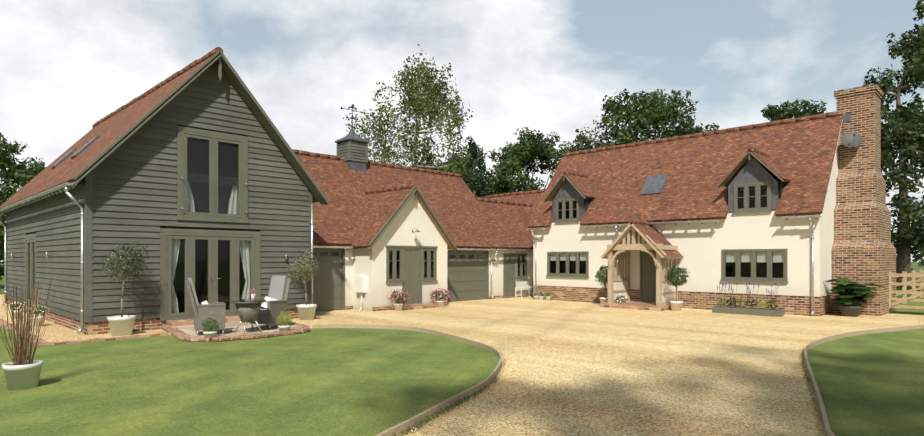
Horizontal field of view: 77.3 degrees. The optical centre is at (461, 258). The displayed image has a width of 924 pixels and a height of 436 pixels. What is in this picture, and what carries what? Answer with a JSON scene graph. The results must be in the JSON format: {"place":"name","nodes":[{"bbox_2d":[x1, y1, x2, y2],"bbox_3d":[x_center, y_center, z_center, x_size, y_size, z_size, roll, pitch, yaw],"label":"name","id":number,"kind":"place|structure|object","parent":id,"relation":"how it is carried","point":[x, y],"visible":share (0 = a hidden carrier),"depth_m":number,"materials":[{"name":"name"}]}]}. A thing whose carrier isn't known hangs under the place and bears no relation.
{"place":"outdoors","nodes":[
{"label":"outdoors","id":0,"kind":"place"},
{"bbox_2d":[0,295,923,435],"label":"lawn","id":1,"kind":"structure","parent":0,"point":[343,381],"depth_m":7.89,"materials":[{"name":"green plant"}]},
{"bbox_2d":[0,257,3,287],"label":"shrubs","id":2,"kind":"object","parent":1,"relation":"on","point":[1,270],"visible":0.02,"depth_m":35.40,"materials":[{"name":"green plant"}]},
{"bbox_2d":[0,278,55,389],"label":"potted grass","id":3,"kind":"object","parent":1,"relation":"on","point":[23,371],"depth_m":7.58,"materials":[{"name":"brown plant"}]},
{"bbox_2d":[333,325,826,435],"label":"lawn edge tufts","id":4,"kind":"object","parent":1,"relation":"on","point":[438,412],"visible":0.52,"depth_m":6.61,"materials":[{"name":"green plant"}]},
{"bbox_2d":[881,0,923,249],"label":"tree","id":5,"kind":"object","parent":1,"relation":"on","point":[905,129],"visible":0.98,"depth_m":30.95,"materials":[{"name":"green plant"}]},
{"bbox_2d":[889,270,923,308],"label":"wooden fence","id":6,"kind":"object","parent":1,"relation":"on","point":[905,283],"depth_m":18.42,"materials":[{"name":"beige wood"}]},
{"bbox_2d":[901,201,923,271],"bbox_3d":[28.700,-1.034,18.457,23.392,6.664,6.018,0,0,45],"label":"tree","id":7,"kind":"object","parent":1,"relation":"on","point":[920,249],"visible":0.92,"depth_m":26.03,"materials":[{"name":"green plant"}]},
{"bbox_2d":[0,295,923,435],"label":"gravel drive","id":8,"kind":"structure","parent":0,"point":[587,369],"depth_m":9.47,"materials":[{"name":"beige gravel"}]},
{"bbox_2d":[9,301,24,318],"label":"potted flowers","id":9,"kind":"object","parent":8,"relation":"on","point":[19,305],"depth_m":16.69,"materials":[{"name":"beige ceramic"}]},
{"bbox_2d":[30,305,49,326],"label":"potted flowers","id":10,"kind":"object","parent":8,"relation":"on","point":[39,315],"depth_m":14.77,"materials":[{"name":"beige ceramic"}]},
{"bbox_2d":[102,241,148,335],"bbox_3d":[-7.731,0.668,13.269,1.149,2.145,1.008,0,0,45],"label":"olive tree","id":11,"kind":"object","parent":8,"relation":"on","point":[121,325],"visible":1,"depth_m":13.00,"materials":[{"name":"green plant"}]},
{"bbox_2d":[0,47,328,334],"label":"barn","id":12,"kind":"structure","parent":8,"relation":"on","point":[196,171],"depth_m":15.05,"materials":[{"name":"grey"}]},
{"bbox_2d":[162,315,309,341],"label":"patio","id":13,"kind":"structure","parent":8,"relation":"on","point":[182,329],"depth_m":13.08,"materials":[{"name":"stone"}]},
{"bbox_2d":[185,278,225,335],"bbox_3d":[-5.547,1.016,12.468,0.778,1.219,0.620,0,0,-27],"label":"rattan chair","id":14,"kind":"object","parent":13,"relation":"on","point":[202,311],"visible":0.98,"depth_m":12.21,"materials":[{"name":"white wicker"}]},
{"bbox_2d":[200,318,218,341],"bbox_3d":[-5.207,1.478,11.927,0.366,0.524,0.441,0,0,19],"label":"potted plant","id":15,"kind":"object","parent":13,"relation":"on","point":[210,332],"visible":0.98,"depth_m":11.86,"materials":[{"name":"green plant"}]},
{"bbox_2d":[231,288,265,333],"bbox_3d":[-4.691,1.136,12.698,0.740,0.993,0.740,0,0,45],"label":"bistro table","id":16,"kind":"object","parent":13,"relation":"on","point":[248,310],"visible":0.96,"depth_m":12.54,"materials":[{"name":"grey glass"}]},
{"bbox_2d":[250,276,291,329],"bbox_3d":[-4.508,1.016,13.643,0.620,1.219,0.778,0,0,23],"label":"rattan chair","id":17,"kind":"object","parent":13,"relation":"on","point":[274,305],"visible":0.75,"depth_m":13.61,"materials":[{"name":"white wicker"}]},
{"bbox_2d":[276,311,291,335],"bbox_3d":[-3.997,1.452,12.965,0.358,0.576,0.377,0,0,-3],"label":"potted plant","id":18,"kind":"object","parent":13,"relation":"on","point":[283,327],"visible":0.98,"depth_m":12.91,"materials":[{"name":"green plant"}]},
{"bbox_2d":[286,249,318,319],"bbox_3d":[-4.485,0.720,16.391,0.933,2.041,1.081,0,0,45],"label":"olive tree","id":19,"kind":"object","parent":8,"relation":"on","point":[306,311],"visible":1,"depth_m":16.29,"materials":[{"name":"green plant"}]},
{"bbox_2d":[386,289,409,310],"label":"potted flowers","id":20,"kind":"object","parent":8,"relation":"on","point":[400,302],"visible":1,"depth_m":19.18,"materials":[{"name":"pink plant"}]},
{"bbox_2d":[292,104,532,311],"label":"house","id":21,"kind":"structure","parent":8,"relation":"on","point":[380,230],"depth_m":21.31,"materials":[{"name":"tile"}]},
{"bbox_2d":[429,288,450,306],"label":"potted flowers","id":22,"kind":"object","parent":8,"relation":"on","point":[440,301],"visible":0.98,"depth_m":20.52,"materials":[{"name":"pink plant"}]},
{"bbox_2d":[0,319,923,435],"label":"lawn edging","id":23,"kind":"object","parent":8,"relation":"on","point":[400,427],"visible":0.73,"depth_m":10.96,"materials":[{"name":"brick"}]},
{"bbox_2d":[515,286,532,297],"bbox_3d":[2.854,1.508,26.072,0.370,0.465,1.000,0,0,45],"label":"white bench","id":24,"kind":"object","parent":8,"relation":"on","point":[521,289],"visible":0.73,"depth_m":25.78,"materials":[{"name":"white wood"}]},
{"bbox_2d":[538,292,544,299],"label":"potted flowers","id":25,"kind":"object","parent":8,"relation":"on","point":[541,295],"visible":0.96,"depth_m":24.05,"materials":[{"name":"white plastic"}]},
{"bbox_2d":[545,293,551,300],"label":"potted flowers","id":26,"kind":"object","parent":8,"relation":"on","point":[548,297],"visible":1,"depth_m":23.87,"materials":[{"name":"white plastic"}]},
{"bbox_2d":[595,265,613,302],"bbox_3d":[5.286,0.977,21.382,0.757,1.527,0.756,0,0,45],"label":"bay tree","id":27,"kind":"object","parent":8,"relation":"on","point":[602,275],"visible":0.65,"depth_m":21.25,"materials":[{"name":"green plant"}]},
{"bbox_2d":[400,343,822,435],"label":"spilled stones","id":28,"kind":"object","parent":8,"relation":"on","point":[786,389],"visible":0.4,"depth_m":7.15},
{"bbox_2d":[600,220,682,310],"bbox_3d":[6.339,0.192,20.492,2.400,3.098,1.650,0,0,45],"label":"porch","id":29,"kind":"object","parent":8,"relation":"on","point":[627,240],"depth_m":20.23,"materials":[{"name":"beige wood"}]},
{"bbox_2d":[664,265,690,310],"bbox_3d":[7.165,0.977,19.283,0.819,1.527,0.824,0,0,45],"label":"bay tree","id":30,"kind":"object","parent":8,"relation":"on","point":[676,305],"visible":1,"depth_m":19.11,"materials":[{"name":"green plant"}]},
{"bbox_2d":[712,280,783,316],"bbox_3d":[8.891,1.206,18.023,2.000,1.070,0.414,0,0,45],"label":"planter trough","id":31,"kind":"object","parent":8,"relation":"on","point":[761,311],"visible":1,"depth_m":17.93,"materials":[{"name":"paint"}]},
{"bbox_2d":[826,277,880,316],"bbox_3d":[11.788,1.122,17.356,1.507,1.237,1.589,0,0,45],"label":"fig plant","id":32,"kind":"object","parent":8,"relation":"on","point":[851,292],"visible":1,"depth_m":17.23,"materials":[{"name":"green plant"}]},
{"bbox_2d":[831,84,895,315],"bbox_3d":[13.156,-1.925,18.958,1.380,7.330,2.860,0,0,45],"label":"chimney","id":33,"kind":"object","parent":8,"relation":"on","point":[862,246],"visible":0.9,"depth_m":18.34,"materials":[{"name":"brick"}]},
{"bbox_2d":[841,132,862,148],"bbox_3d":[12.493,-3.809,18.464,0.541,0.545,0.506,0,0,-23],"label":"satellite dish","id":34,"kind":"object","parent":33,"relation":"attached to","point":[853,140],"visible":1,"depth_m":18.50,"materials":[{"name":"grey metal"}]},
{"bbox_2d":[0,262,923,314],"bbox_3d":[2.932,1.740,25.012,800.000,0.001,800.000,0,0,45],"label":"hedge","id":35,"kind":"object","parent":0,"point":[915,267],"depth_m":34.92,"materials":[{"name":"green plant"}]},
{"bbox_2d":[0,132,45,265],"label":"tree","id":36,"kind":"object","parent":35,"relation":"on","point":[21,174],"visible":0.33,"depth_m":34.39,"materials":[{"name":"green plant"}]},
{"bbox_2d":[343,44,482,178],"bbox_3d":[-3.027,-6.598,40.108,9.852,16.693,9.057,0,0,45],"label":"birch tree","id":37,"kind":"object","parent":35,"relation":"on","point":[423,104],"visible":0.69,"depth_m":38.69,"materials":[{"name":"green plant"}]},
{"bbox_2d":[425,152,495,197],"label":"tree","id":38,"kind":"object","parent":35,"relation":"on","point":[489,190],"visible":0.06,"depth_m":51.06,"materials":[{"name":"green plant"}]},
{"bbox_2d":[462,136,487,197],"bbox_3d":[0.903,-3.130,38.066,2.499,9.896,3.104,0,0,18],"label":"cypress tree","id":39,"kind":"object","parent":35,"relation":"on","point":[476,182],"visible":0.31,"depth_m":37.69,"materials":[{"name":"green plant"}]},
{"bbox_2d":[485,125,576,193],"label":"tree","id":40,"kind":"object","parent":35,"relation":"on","point":[521,155],"visible":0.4,"depth_m":49.12,"materials":[{"name":"green plant"}]},
{"bbox_2d":[562,89,719,152],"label":"oak tree","id":41,"kind":"object","parent":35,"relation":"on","point":[650,112],"visible":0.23,"depth_m":43.35,"materials":[{"name":"green plant"}]},
{"bbox_2d":[760,99,826,121],"bbox_3d":[23.503,-4.636,40.701,7.966,12.784,8.222,0,0,31],"label":"tree","id":42,"kind":"object","parent":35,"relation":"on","point":[785,111],"visible":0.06,"depth_m":39.22,"materials":[{"name":"green plant"}]},
{"bbox_2d":[863,30,923,285],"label":"tree","id":43,"kind":"object","parent":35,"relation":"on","point":[902,245],"visible":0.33,"depth_m":37.33,"materials":[{"name":"green plant"}]},
{"bbox_2d":[889,201,923,279],"bbox_3d":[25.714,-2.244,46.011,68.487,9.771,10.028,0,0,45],"label":"tree","id":44,"kind":"object","parent":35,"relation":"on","point":[916,260],"visible":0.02,"depth_m":40.35,"materials":[{"name":"green plant"}]},
{"bbox_2d":[0,0,923,261],"label":"sky","id":45,"kind":"structure","parent":0,"point":[546,66],"materials":[{"name":"white"}]},
{"bbox_2d":[485,189,545,213],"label":"roof","id":46,"kind":"structure","parent":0,"point":[533,197],"depth_m":30.66,"materials":[{"name":"red tile"}]},
{"bbox_2d":[533,145,837,315],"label":"house","id":47,"kind":"structure","parent":0,"point":[763,250],"depth_m":19.47,"materials":[{"name":"paint"}]},
{"bbox_2d":[526,111,842,315],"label":"house roof","id":48,"kind":"structure","parent":47,"relation":"on","point":[783,167],"depth_m":20.79,"materials":[{"name":"red tile"}]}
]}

